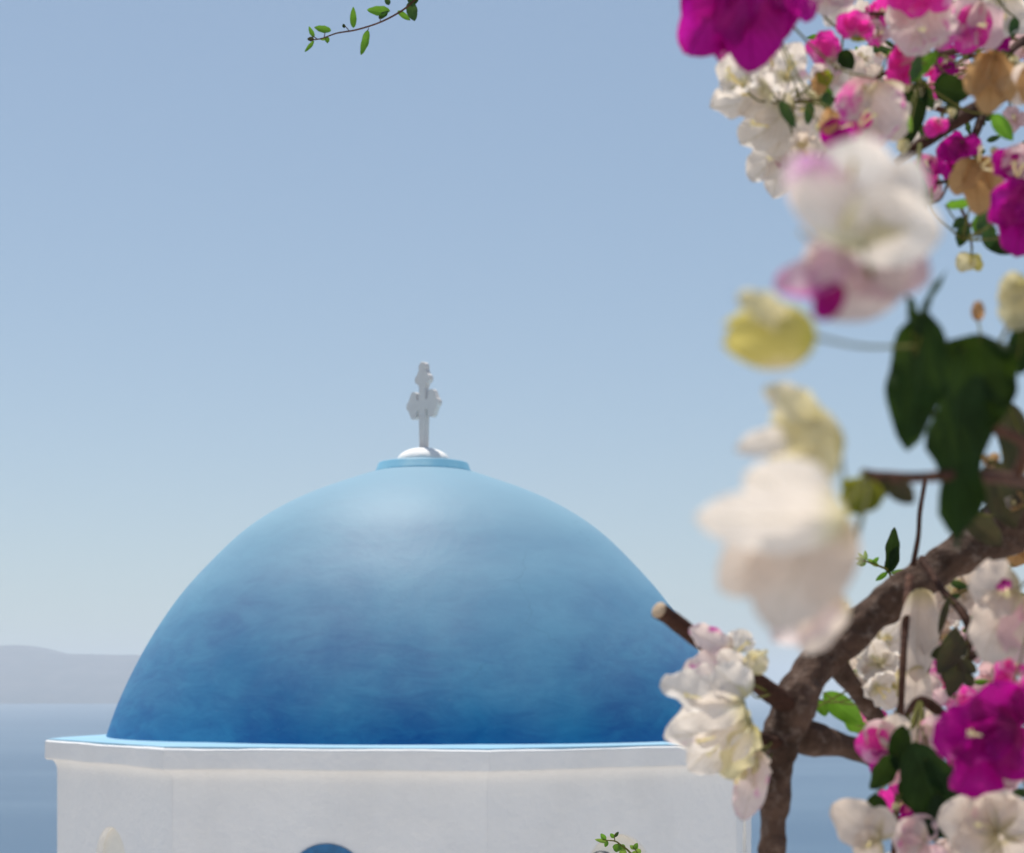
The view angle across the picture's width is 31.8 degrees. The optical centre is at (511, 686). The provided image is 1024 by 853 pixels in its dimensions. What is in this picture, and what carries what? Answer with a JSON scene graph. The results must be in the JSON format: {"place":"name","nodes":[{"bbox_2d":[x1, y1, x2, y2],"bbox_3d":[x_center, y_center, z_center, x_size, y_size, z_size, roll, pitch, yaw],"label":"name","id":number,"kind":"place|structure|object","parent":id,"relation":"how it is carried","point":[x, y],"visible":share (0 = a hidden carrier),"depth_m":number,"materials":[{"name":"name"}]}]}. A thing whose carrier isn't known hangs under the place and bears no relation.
{"place":"outdoors","nodes":[
{"label":"outdoors","id":0,"kind":"place"},
{"bbox_2d":[0,645,140,703],"bbox_3d":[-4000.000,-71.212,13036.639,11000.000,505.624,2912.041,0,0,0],"label":"hills","id":1,"kind":"structure","parent":0,"point":[33,675],"depth_m":12216.57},
{"bbox_2d":[305,0,417,54],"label":"leafy twig","id":2,"kind":"object","parent":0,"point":[381,12],"visible":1,"depth_m":2.40,"materials":[{"name":"green plant"}]},
{"bbox_2d":[0,694,1023,852],"bbox_3d":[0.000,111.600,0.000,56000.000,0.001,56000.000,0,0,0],"label":"sea","id":3,"kind":"structure","parent":0,"point":[820,786],"depth_m":2115.09,"materials":[{"name":"liquid"}]},
{"bbox_2d":[0,0,1023,693],"label":"sky","id":4,"kind":"structure","parent":0,"point":[233,254],"materials":[{"name":"blue"}]},
{"bbox_3d":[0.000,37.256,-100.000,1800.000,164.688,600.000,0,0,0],"label":"ground","id":5,"kind":"structure","parent":0,"visible":0},
{"bbox_2d":[45,362,750,852],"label":"church","id":6,"kind":"structure","parent":5,"relation":"on","point":[423,648],"depth_m":12.49,"materials":[{"name":"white paint"}]},
{"bbox_2d":[302,844,351,852],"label":"window","id":7,"kind":"structure","parent":6,"relation":"in","point":[322,848],"depth_m":11.92,"materials":[{"name":"blue paint"}]},
{"bbox_2d":[595,832,640,852],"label":"young shoot","id":8,"kind":"object","parent":5,"relation":"on","point":[620,848],"visible":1,"depth_m":3.00,"materials":[{"name":"green plant"}]},
{"bbox_2d":[652,0,1023,852],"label":"bougainvillea","id":9,"kind":"object","parent":5,"relation":"on","point":[862,200],"visible":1,"depth_m":1.10,"materials":[{"name":"white plant"}]}
]}

